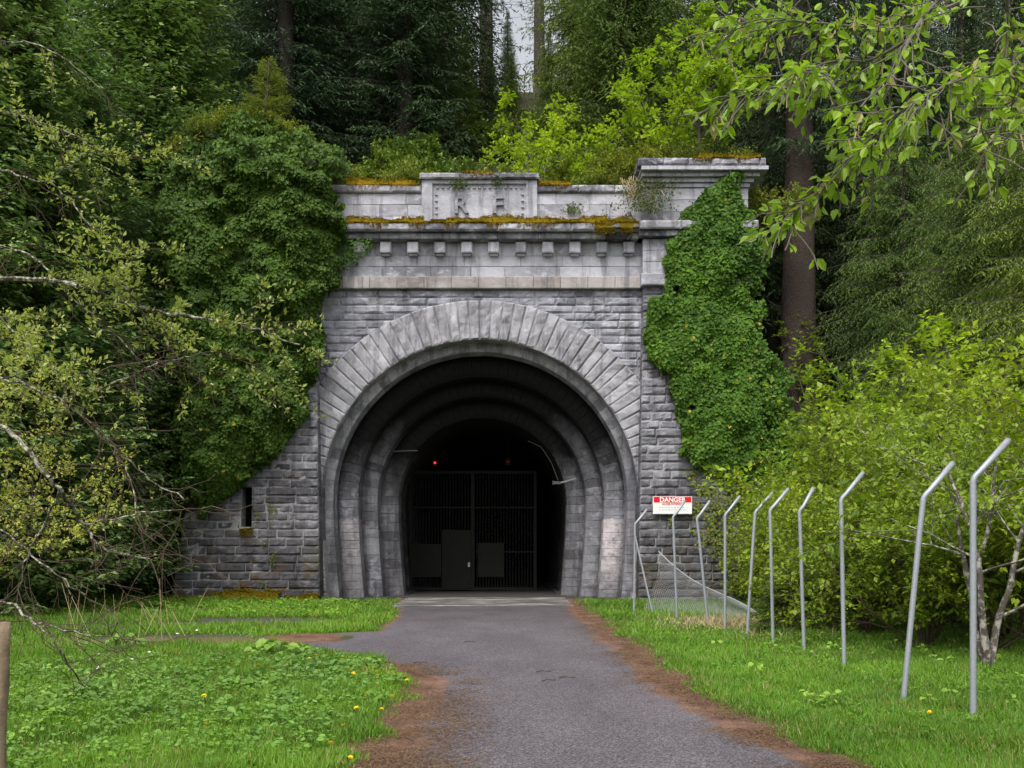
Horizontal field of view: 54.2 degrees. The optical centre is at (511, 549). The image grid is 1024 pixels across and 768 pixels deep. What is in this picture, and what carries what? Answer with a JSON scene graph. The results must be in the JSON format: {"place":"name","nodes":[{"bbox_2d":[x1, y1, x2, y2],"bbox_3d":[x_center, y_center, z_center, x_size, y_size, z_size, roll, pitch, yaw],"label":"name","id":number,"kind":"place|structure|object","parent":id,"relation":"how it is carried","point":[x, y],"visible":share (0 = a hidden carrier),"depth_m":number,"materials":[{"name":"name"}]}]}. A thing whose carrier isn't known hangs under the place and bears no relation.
{"place":"outdoors","nodes":[
{"label":"outdoors","id":0,"kind":"place"},
{"bbox_2d":[383,568,580,597],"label":"tunnel floor","id":1,"kind":"structure","parent":0,"point":[517,577],"depth_m":39.16,"materials":[{"name":"black concrete"}]},
{"bbox_2d":[140,92,856,596],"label":"hillside","id":2,"kind":"structure","parent":0,"point":[530,100],"depth_m":44.50,"materials":[{"name":"green plant"}]},
{"bbox_2d":[60,0,251,389],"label":"feathery conifer","id":3,"kind":"object","parent":2,"relation":"on","point":[153,38],"visible":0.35,"depth_m":33.70,"materials":[{"name":"green plant"}]},
{"bbox_2d":[160,0,264,267],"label":"spruce tree","id":4,"kind":"object","parent":2,"relation":"on","point":[223,19],"depth_m":46.41,"materials":[{"name":"green plant"}]},
{"bbox_2d":[195,0,385,167],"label":"spruce tree","id":5,"kind":"object","parent":2,"relation":"on","point":[288,44],"visible":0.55,"depth_m":42.58,"materials":[{"name":"green plant"}]},
{"bbox_2d":[247,0,439,146],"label":"spruce tree","id":6,"kind":"object","parent":2,"relation":"on","point":[357,32],"visible":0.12,"depth_m":48.66,"materials":[{"name":"green plant"}]},
{"bbox_2d":[347,138,417,180],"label":"undergrowth bush","id":7,"kind":"object","parent":2,"relation":"on","point":[381,161],"visible":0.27,"depth_m":39.86,"materials":[{"name":"green plant"}]},
{"bbox_2d":[301,0,504,172],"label":"spruce tree","id":8,"kind":"object","parent":2,"relation":"on","point":[403,49],"visible":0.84,"depth_m":43.22,"materials":[{"name":"green plant"}]},
{"bbox_2d":[373,127,448,167],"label":"undergrowth bush","id":9,"kind":"object","parent":2,"relation":"on","point":[428,146],"visible":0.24,"depth_m":41.49,"materials":[{"name":"green plant"}]},
{"bbox_2d":[382,133,447,170],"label":"undergrowth bush","id":10,"kind":"object","parent":2,"relation":"on","point":[408,151],"visible":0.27,"depth_m":40.90,"materials":[{"name":"green plant"}]},
{"bbox_2d":[366,0,524,145],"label":"spruce tree","id":11,"kind":"object","parent":2,"relation":"on","point":[486,103],"visible":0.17,"depth_m":51.67,"materials":[{"name":"green plant"}]},
{"bbox_2d":[431,154,498,173],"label":"undergrowth bush","id":12,"kind":"object","parent":2,"relation":"on","point":[452,166],"visible":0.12,"depth_m":37.32,"materials":[{"name":"green plant"}]},
{"bbox_2d":[447,24,484,158],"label":"young fir","id":13,"kind":"object","parent":2,"relation":"on","point":[469,112],"visible":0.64,"depth_m":45.86,"materials":[{"name":"green plant"}]},
{"bbox_2d":[456,114,520,158],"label":"undergrowth bush","id":14,"kind":"object","parent":2,"relation":"on","point":[488,139],"visible":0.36,"depth_m":45.58,"materials":[{"name":"green plant"}]},
{"bbox_2d":[496,11,524,101],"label":"young fir","id":15,"kind":"object","parent":2,"relation":"on","point":[507,40],"visible":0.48,"depth_m":71.91,"materials":[{"name":"green plant"}]},
{"bbox_2d":[496,52,526,132],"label":"young fir","id":16,"kind":"object","parent":2,"relation":"on","point":[512,109],"visible":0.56,"depth_m":49.89,"materials":[{"name":"green plant"}]},
{"bbox_2d":[511,0,553,91],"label":"thin spruce","id":17,"kind":"object","parent":2,"relation":"on","point":[536,54],"visible":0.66,"depth_m":83.55,"materials":[{"name":"green plant"}]},
{"bbox_2d":[479,85,615,181],"bbox_3d":[0.914,-13.801,34.798,4.274,5.281,4.474,0,0,35],"label":"beech sapling","id":18,"kind":"object","parent":2,"relation":"on","point":[548,145],"visible":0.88,"depth_m":34.29,"materials":[{"name":"green plant"}]},
{"bbox_2d":[528,32,568,172],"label":"young fir","id":19,"kind":"object","parent":2,"relation":"on","point":[548,91],"visible":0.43,"depth_m":43.90,"materials":[{"name":"green plant"}]},
{"bbox_2d":[542,146,608,180],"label":"bramble bush","id":20,"kind":"object","parent":2,"relation":"on","point":[563,168],"visible":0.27,"depth_m":34.17,"materials":[{"name":"green plant"}]},
{"bbox_2d":[504,0,685,163],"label":"green fir","id":21,"kind":"object","parent":2,"relation":"on","point":[566,27],"visible":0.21,"depth_m":45.13,"materials":[{"name":"green plant"}]},
{"bbox_2d":[582,145,638,184],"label":"bramble bush","id":22,"kind":"object","parent":2,"relation":"on","point":[610,163],"visible":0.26,"depth_m":32.60,"materials":[{"name":"green plant"}]},
{"bbox_2d":[521,0,710,176],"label":"green fir","id":23,"kind":"object","parent":2,"relation":"on","point":[623,25],"visible":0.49,"depth_m":41.23,"materials":[{"name":"green plant"}]},
{"bbox_2d":[621,137,677,173],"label":"bramble bush","id":24,"kind":"object","parent":2,"relation":"on","point":[654,153],"visible":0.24,"depth_m":32.05,"materials":[{"name":"green plant"}]},
{"bbox_2d":[592,20,742,160],"bbox_3d":[5.528,-14.442,33.406,5.084,6.001,4.857,0,0,25],"label":"beech sapling","id":25,"kind":"object","parent":2,"relation":"on","point":[679,133],"visible":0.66,"depth_m":32.44,"materials":[{"name":"green plant"}]},
{"bbox_2d":[632,0,726,154],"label":"green fir","id":26,"kind":"object","parent":2,"relation":"on","point":[691,12],"visible":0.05,"depth_m":47.44,"materials":[{"name":"green plant"}]},
{"bbox_2d":[656,136,704,157],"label":"bramble bush","id":27,"kind":"object","parent":2,"relation":"on","point":[674,153],"visible":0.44,"depth_m":31.81,"materials":[{"name":"green plant"}]},
{"bbox_2d":[618,0,796,148],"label":"beech sapling","id":28,"kind":"object","parent":2,"relation":"on","point":[701,21],"visible":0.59,"depth_m":32.55,"materials":[{"name":"green plant"}]},
{"bbox_2d":[685,0,827,392],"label":"wood spruce","id":29,"kind":"object","parent":2,"relation":"on","point":[712,85],"visible":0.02,"depth_m":46.68,"materials":[{"name":"green plant"}]},
{"bbox_2d":[689,0,873,392],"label":"wood spruce","id":30,"kind":"object","parent":2,"relation":"on","point":[771,280],"visible":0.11,"depth_m":39.30,"materials":[{"name":"green plant"}]},
{"bbox_2d":[714,0,901,517],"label":"spruce","id":31,"kind":"object","parent":2,"relation":"on","point":[798,292],"visible":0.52,"depth_m":34.76,"materials":[{"name":"green plant"}]},
{"bbox_2d":[750,0,948,461],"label":"wood spruce","id":32,"kind":"object","parent":2,"relation":"on","point":[851,53],"visible":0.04,"depth_m":41.33,"materials":[{"name":"green plant"}]},
{"bbox_2d":[815,0,998,432],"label":"wood spruce","id":33,"kind":"object","parent":2,"relation":"on","point":[943,107],"visible":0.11,"depth_m":37.70,"materials":[{"name":"green plant"}]},
{"bbox_2d":[894,0,1023,320],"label":"wood spruce","id":34,"kind":"object","parent":2,"relation":"on","point":[959,20],"visible":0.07,"depth_m":43.81,"materials":[{"name":"green plant"}]},
{"bbox_2d":[929,0,1023,382],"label":"wood spruce","id":35,"kind":"object","parent":2,"relation":"on","point":[992,45],"visible":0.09,"depth_m":37.06,"materials":[{"name":"green plant"}]},
{"bbox_2d":[930,0,1022,296],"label":"wood spruce","id":36,"kind":"object","parent":2,"relation":"on","point":[996,2],"visible":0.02,"depth_m":51.87,"materials":[{"name":"green plant"}]},
{"bbox_2d":[10,583,1022,767],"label":"ground","id":37,"kind":"structure","parent":0,"point":[429,683],"depth_m":12.79,"materials":[{"name":"soil"}]},
{"bbox_2d":[0,619,10,767],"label":"wooden post","id":38,"kind":"object","parent":37,"relation":"on","point":[5,632],"visible":1,"depth_m":6.00,"materials":[{"name":"brown wood"}]},
{"bbox_2d":[0,0,117,615],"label":"feathery conifer","id":39,"kind":"object","parent":37,"relation":"on","point":[7,179],"visible":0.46,"depth_m":23.93,"materials":[{"name":"green plant"}]},
{"bbox_2d":[0,260,121,606],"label":"feathery conifer","id":40,"kind":"object","parent":37,"relation":"on","point":[92,506],"visible":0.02,"depth_m":26.65,"materials":[{"name":"green plant"}]},
{"bbox_2d":[0,301,160,577],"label":"budding willow","id":41,"kind":"object","parent":37,"relation":"on","point":[19,524],"visible":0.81,"depth_m":20.52,"materials":[{"name":"green plant"}]},
{"bbox_2d":[0,0,170,609],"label":"feathery conifer","id":42,"kind":"object","parent":37,"relation":"on","point":[33,80],"visible":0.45,"depth_m":25.59,"materials":[{"name":"green plant"}]},
{"bbox_2d":[23,27,197,594],"bbox_3d":[-13.061,-6.557,29.590,7.246,16.941,7.042,0,0,-19],"label":"feathery conifer","id":43,"kind":"object","parent":37,"relation":"on","point":[93,71],"visible":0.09,"depth_m":29.36,"materials":[{"name":"green plant"}]},
{"bbox_2d":[84,226,194,595],"bbox_3d":[-12.652,-4.193,31.284,6.231,12.466,6.004,0,0,15],"label":"feathery conifer","id":44,"kind":"object","parent":37,"relation":"on","point":[160,422],"visible":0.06,"depth_m":31.07,"materials":[{"name":"green plant"}]},
{"bbox_2d":[0,6,337,714],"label":"bare tree","id":45,"kind":"object","parent":37,"relation":"on","point":[89,281],"visible":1,"depth_m":10.72,"materials":[{"name":"green plant"}]},
{"bbox_2d":[2,584,382,616],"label":"nettles","id":46,"kind":"object","parent":37,"relation":"on","point":[253,610],"visible":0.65,"depth_m":26.59,"materials":[{"name":"green plant"}]},
{"bbox_2d":[6,650,392,767],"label":"clover","id":47,"kind":"object","parent":37,"relation":"on","point":[94,725],"visible":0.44,"depth_m":9.23,"materials":[{"name":"green plant"}]},
{"bbox_2d":[6,636,405,756],"bbox_3d":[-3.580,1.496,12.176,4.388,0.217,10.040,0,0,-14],"label":"broad leaved weeds","id":48,"kind":"object","parent":37,"relation":"on","point":[301,665],"visible":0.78,"depth_m":11.55,"materials":[{"name":"green plant"}]},
{"bbox_2d":[0,585,422,767],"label":"grass","id":49,"kind":"structure","parent":37,"relation":"on","point":[323,755],"depth_m":11.01,"materials":[{"name":"green plant"}]},
{"bbox_2d":[167,527,318,601],"bbox_3d":[-8.342,0.455,31.076,4.759,2.342,0.755,0,0,0],"label":"moss","id":50,"kind":"object","parent":37,"relation":"on","point":[250,593],"visible":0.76,"depth_m":30.78,"materials":[{"name":"green plant"}]},
{"bbox_2d":[171,158,768,600],"bbox_3d":[-1.030,-5.157,60.240,19.347,14.114,58.321,0,0,0],"label":"tunnel portal","id":51,"kind":"object","parent":37,"relation":"on","point":[513,340],"visible":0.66,"depth_m":32.01,"materials":[{"name":"stone"}]},
{"bbox_2d":[139,109,352,519],"bbox_3d":[-8.319,-7.308,31.476,6.424,12.816,3.622,0,0,0],"label":"ivy mound","id":52,"kind":"object","parent":51,"relation":"on","point":[233,248],"visible":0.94,"depth_m":30.40,"materials":[{"name":"green plant"}]},
{"bbox_2d":[182,107,224,142],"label":"bramble bush","id":53,"kind":"object","parent":52,"relation":"on","point":[197,124],"visible":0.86,"depth_m":30.93,"materials":[{"name":"green plant"}]},
{"bbox_2d":[236,56,298,117],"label":"spruce sapling","id":54,"kind":"object","parent":52,"relation":"on","point":[277,82],"visible":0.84,"depth_m":31.51,"materials":[{"name":"green plant"}]},
{"bbox_2d":[334,235,375,270],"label":"sparse ivy","id":55,"kind":"object","parent":51,"relation":"attached to","point":[348,253],"visible":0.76,"depth_m":31.59,"materials":[{"name":"green plant"}]},
{"bbox_2d":[346,176,419,193],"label":"moss","id":56,"kind":"object","parent":51,"relation":"on","point":[367,181],"visible":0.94,"depth_m":31.93,"materials":[{"name":"plant"}]},
{"bbox_2d":[409,471,536,590],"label":"iron gate","id":57,"kind":"structure","parent":51,"relation":"attached to","point":[458,551],"depth_m":38.34,"materials":[{"name":"metal"}]},
{"bbox_2d":[442,530,470,588],"bbox_3d":[-2.122,0.366,38.335,1.115,2.268,0.090,0,0,0],"label":"gate door","id":58,"kind":"structure","parent":57,"relation":"in","point":[456,544],"depth_m":38.34,"materials":[{"name":"grey metal"}]},
{"bbox_2d":[346,214,638,232],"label":"moss","id":59,"kind":"object","parent":51,"relation":"on","point":[495,219],"visible":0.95,"depth_m":31.43,"materials":[{"name":"plant"}]},
{"bbox_2d":[593,212,638,238],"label":"moss","id":60,"kind":"object","parent":51,"relation":"on","point":[628,226],"visible":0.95,"depth_m":31.41,"materials":[{"name":"plant"}]},
{"bbox_2d":[602,177,689,213],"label":"hanging weed","id":61,"kind":"object","parent":51,"relation":"hanging from","point":[641,189],"visible":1,"depth_m":31.30,"materials":[{"name":"green plant"}]},
{"bbox_2d":[653,496,691,513],"bbox_3d":[5.000,-1.394,31.270,1.215,0.545,0.259,0,0,0],"label":"danger sign","id":62,"kind":"object","parent":51,"relation":"attached to","point":[666,504],"visible":0.92,"depth_m":31.15,"materials":[{"name":"white metal"}]},
{"bbox_2d":[668,468,771,576],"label":"sparse ivy","id":63,"kind":"object","parent":51,"relation":"attached to","point":[713,528],"visible":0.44,"depth_m":31.19,"materials":[{"name":"green plant"}]},
{"bbox_2d":[642,170,809,520],"bbox_3d":[6.694,-6.393,31.869,5.233,11.264,2.740,0,0,0],"label":"climbing ivy","id":64,"kind":"object","parent":51,"relation":"attached to","point":[702,317],"visible":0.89,"depth_m":31.04,"materials":[{"name":"green plant"}]},
{"bbox_2d":[748,179,822,240],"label":"bramble bush","id":65,"kind":"object","parent":51,"relation":"on","point":[756,205],"visible":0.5,"depth_m":32.97,"materials":[{"name":"green plant"}]},
{"bbox_2d":[393,597,572,606],"bbox_3d":[-0.850,1.617,30.900,5.200,0.066,5.000,0,0,0],"label":"concrete threshold","id":66,"kind":"object","parent":37,"relation":"on","point":[484,601],"visible":0.79,"depth_m":30.69,"materials":[{"name":"grey concrete"}]},
{"bbox_2d":[633,509,652,611],"bbox_3d":[3.357,0.426,25.341,0.577,2.939,0.226,0,0,25],"label":"fence post","id":67,"kind":"object","parent":37,"relation":"on","point":[634,553],"visible":0.91,"depth_m":25.37,"materials":[{"name":"metal"}]},
{"bbox_2d":[644,551,755,617],"bbox_3d":[4.533,0.805,24.086,0.580,1.566,4.053,0,0,-31],"label":"fence netting","id":68,"kind":"object","parent":67,"relation":"attached to","point":[721,604],"visible":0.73,"depth_m":24.61,"materials":[{"name":"metal"}]},
{"bbox_2d":[723,495,740,628],"bbox_3d":[4.317,0.402,19.600,0.344,2.950,0.061,0,0,0],"label":"fence post","id":69,"kind":"object","parent":37,"relation":"on","point":[725,561],"visible":0.91,"depth_m":19.58,"materials":[{"name":"metal"}]},
{"bbox_2d":[746,492,773,633],"bbox_3d":[4.555,0.407,18.400,0.521,2.962,0.061,0,0,0],"label":"fence post","id":70,"kind":"object","parent":37,"relation":"on","point":[760,506],"visible":0.9,"depth_m":18.38,"materials":[{"name":"metal"}]},
{"bbox_2d":[715,479,839,599],"bbox_3d":[7.711,-0.308,28.096,3.525,4.036,5.721,0,0,40],"label":"hazel bush","id":71,"kind":"object","parent":37,"relation":"on","point":[732,561],"visible":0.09,"depth_m":27.85,"materials":[{"name":"green plant"}]},
{"bbox_2d":[768,488,789,643],"bbox_3d":[4.564,0.423,17.100,0.364,2.973,0.061,0,0,0],"label":"fence post","id":72,"kind":"object","parent":37,"relation":"on","point":[778,500],"visible":0.89,"depth_m":17.08,"materials":[{"name":"metal"}]},
{"bbox_2d":[743,564,830,634],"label":"spruce sapling","id":73,"kind":"object","parent":37,"relation":"on","point":[778,606],"visible":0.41,"depth_m":19.07,"materials":[{"name":"green plant"}]},
{"bbox_2d":[712,469,870,623],"bbox_3d":[6.293,0.039,21.335,2.986,3.418,4.846,0,0,31],"label":"hazel bush","id":74,"kind":"object","parent":37,"relation":"on","point":[782,530],"visible":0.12,"depth_m":20.53,"materials":[{"name":"green plant"}]},
{"bbox_2d":[572,595,1023,767],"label":"grass","id":75,"kind":"structure","parent":37,"relation":"on","point":[837,735],"depth_m":11.50,"materials":[{"name":"green plant"}]},
{"bbox_2d":[715,415,891,608],"bbox_3d":[8.096,-0.613,26.604,6.565,6.430,5.323,0,0,-44],"label":"hazel bush","id":76,"kind":"object","parent":37,"relation":"on","point":[785,482],"visible":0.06,"depth_m":27.10,"materials":[{"name":"green plant"}]},
{"bbox_2d":[738,524,870,615],"bbox_3d":[7.250,0.597,23.816,3.420,2.590,3.752,0,0,-21],"label":"hazel bush","id":77,"kind":"object","parent":37,"relation":"on","point":[755,584],"visible":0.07,"depth_m":23.89,"materials":[{"name":"green plant"}]},
{"bbox_2d":[798,487,814,649],"bbox_3d":[4.708,0.459,16.000,0.277,2.940,0.061,0,0,0],"label":"fence post","id":78,"kind":"object","parent":37,"relation":"on","point":[806,500],"visible":0.82,"depth_m":15.97,"materials":[{"name":"metal"}]},
{"bbox_2d":[720,424,926,632],"bbox_3d":[6.527,0.009,19.245,3.853,4.654,4.752,0,0,37],"label":"hazel bush","id":79,"kind":"object","parent":37,"relation":"on","point":[795,500],"visible":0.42,"depth_m":18.55,"materials":[{"name":"green plant"}]},
{"bbox_2d":[771,315,882,458],"bbox_3d":[11.625,-3.218,35.387,5.546,9.920,5.404,0,0,-14],"label":"beech sapling","id":80,"kind":"object","parent":37,"relation":"on","point":[817,371],"visible":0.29,"depth_m":34.18,"materials":[{"name":"green plant"}]},
{"bbox_2d":[656,623,1023,737],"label":"clover","id":81,"kind":"object","parent":37,"relation":"on","point":[851,709],"visible":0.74,"depth_m":13.02,"materials":[{"name":"green plant"}]},
{"bbox_2d":[760,339,926,600],"bbox_3d":[9.767,-2.115,29.324,5.025,7.811,6.746,0,0,5],"label":"beech sapling","id":82,"kind":"object","parent":37,"relation":"on","point":[836,394],"visible":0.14,"depth_m":27.88,"materials":[{"name":"green plant"}]},
{"bbox_2d":[663,612,1023,705],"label":"broad leaved weeds","id":83,"kind":"object","parent":37,"relation":"on","point":[826,693],"visible":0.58,"depth_m":13.97,"materials":[{"name":"green plant"}]},
{"bbox_2d":[675,0,1023,270],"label":"overhanging tree","id":84,"kind":"object","parent":37,"relation":"on","point":[819,78],"visible":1,"depth_m":5.16,"materials":[{"name":"green plant"}]},
{"bbox_2d":[839,471,864,664],"bbox_3d":[4.621,0.400,13.600,0.354,2.947,0.061,0,0,0],"label":"fence post","id":85,"kind":"object","parent":37,"relation":"on","point":[842,568],"visible":0.88,"depth_m":13.57,"materials":[{"name":"metal"}]},
{"bbox_2d":[688,375,1016,609],"bbox_3d":[9.337,-0.943,25.279,9.077,6.266,8.275,0,0,23],"label":"hazel bush","id":86,"kind":"object","parent":37,"relation":"on","point":[824,421],"visible":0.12,"depth_m":23.87,"materials":[{"name":"green plant"}]},
{"bbox_2d":[730,321,1023,616],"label":"hazel bush","id":87,"kind":"object","parent":37,"relation":"on","point":[825,440],"visible":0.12,"depth_m":23.01,"materials":[{"name":"green plant"}]},
{"bbox_2d":[747,458,1022,644],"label":"hazel bush","id":88,"kind":"object","parent":37,"relation":"on","point":[927,553],"visible":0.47,"depth_m":16.60,"materials":[{"name":"green plant"}]},
{"bbox_2d":[795,133,980,465],"bbox_3d":[12.908,-6.114,33.154,6.826,15.609,7.149,0,0,24],"label":"drooping spruce","id":89,"kind":"object","parent":37,"relation":"on","point":[884,268],"visible":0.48,"depth_m":32.82,"materials":[{"name":"green plant"}]},
{"bbox_2d":[764,338,1023,665],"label":"pale barked tree","id":90,"kind":"object","parent":37,"relation":"on","point":[986,503],"visible":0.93,"depth_m":13.34,"materials":[{"name":"green plant"}]},
{"bbox_2d":[772,337,1023,640],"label":"hazel bush","id":91,"kind":"object","parent":37,"relation":"on","point":[863,421],"visible":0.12,"depth_m":18.74,"materials":[{"name":"green plant"}]},
{"bbox_2d":[800,368,1023,641],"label":"hazel bush","id":92,"kind":"object","parent":37,"relation":"on","point":[859,498],"visible":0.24,"depth_m":17.30,"materials":[{"name":"green plant"}]},
{"bbox_2d":[900,461,954,699],"bbox_3d":[4.363,0.486,10.500,0.574,2.839,0.061,0,0,0],"label":"fence post","id":93,"kind":"object","parent":37,"relation":"on","point":[936,482],"visible":0.84,"depth_m":10.48,"materials":[{"name":"metal"}]},
{"bbox_2d":[855,309,1009,606],"bbox_3d":[11.543,-2.036,24.035,4.863,7.559,6.528,0,0,-14],"label":"beech sapling","id":94,"kind":"object","parent":37,"relation":"on","point":[942,324],"visible":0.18,"depth_m":23.96,"materials":[{"name":"green plant"}]},
{"bbox_2d":[847,319,1023,614],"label":"hazel bush","id":95,"kind":"object","parent":37,"relation":"on","point":[993,537],"visible":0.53,"depth_m":15.26,"materials":[{"name":"green plant"}]},
{"bbox_2d":[850,82,1023,466],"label":"drooping spruce","id":96,"kind":"object","parent":37,"relation":"on","point":[986,250],"visible":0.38,"depth_m":27.72,"materials":[{"name":"green plant"}]},
{"bbox_2d":[873,438,1023,649],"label":"hazel bush","id":97,"kind":"object","parent":37,"relation":"on","point":[946,592],"visible":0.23,"depth_m":15.95,"materials":[{"name":"green plant"}]},
{"bbox_2d":[873,320,1023,596],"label":"hazel bush","id":98,"kind":"object","parent":37,"relation":"on","point":[953,382],"visible":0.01,"depth_m":22.62,"materials":[{"name":"green plant"}]},
{"bbox_2d":[932,83,1023,441],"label":"drooping spruce","id":99,"kind":"object","parent":37,"relation":"on","point":[1016,329],"visible":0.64,"depth_m":24.32,"materials":[{"name":"green plant"}]},
{"bbox_2d":[970,438,1010,716],"bbox_3d":[4.496,0.419,9.400,0.384,2.946,0.061,0,0,0],"label":"fence post","id":100,"kind":"object","parent":37,"relation":"on","point":[992,457],"visible":0.89,"depth_m":9.38,"materials":[{"name":"metal"}]},
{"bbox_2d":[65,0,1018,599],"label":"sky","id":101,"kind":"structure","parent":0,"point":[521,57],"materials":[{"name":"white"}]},
{"bbox_2d":[300,598,825,767],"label":"road","id":102,"kind":"structure","parent":0,"point":[578,721],"depth_m":10.59,"materials":[{"name":"grey asphalt"}]},
{"bbox_2d":[333,603,901,767],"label":"needle litter","id":103,"kind":"object","parent":102,"relation":"on","point":[401,764],"visible":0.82,"depth_m":9.28,"materials":[{"name":"brown plant"}]},
{"bbox_2d":[634,609,847,639],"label":"dry grass","id":104,"kind":"structure","parent":0,"point":[715,622],"depth_m":20.46,"materials":[{"name":"plant"}]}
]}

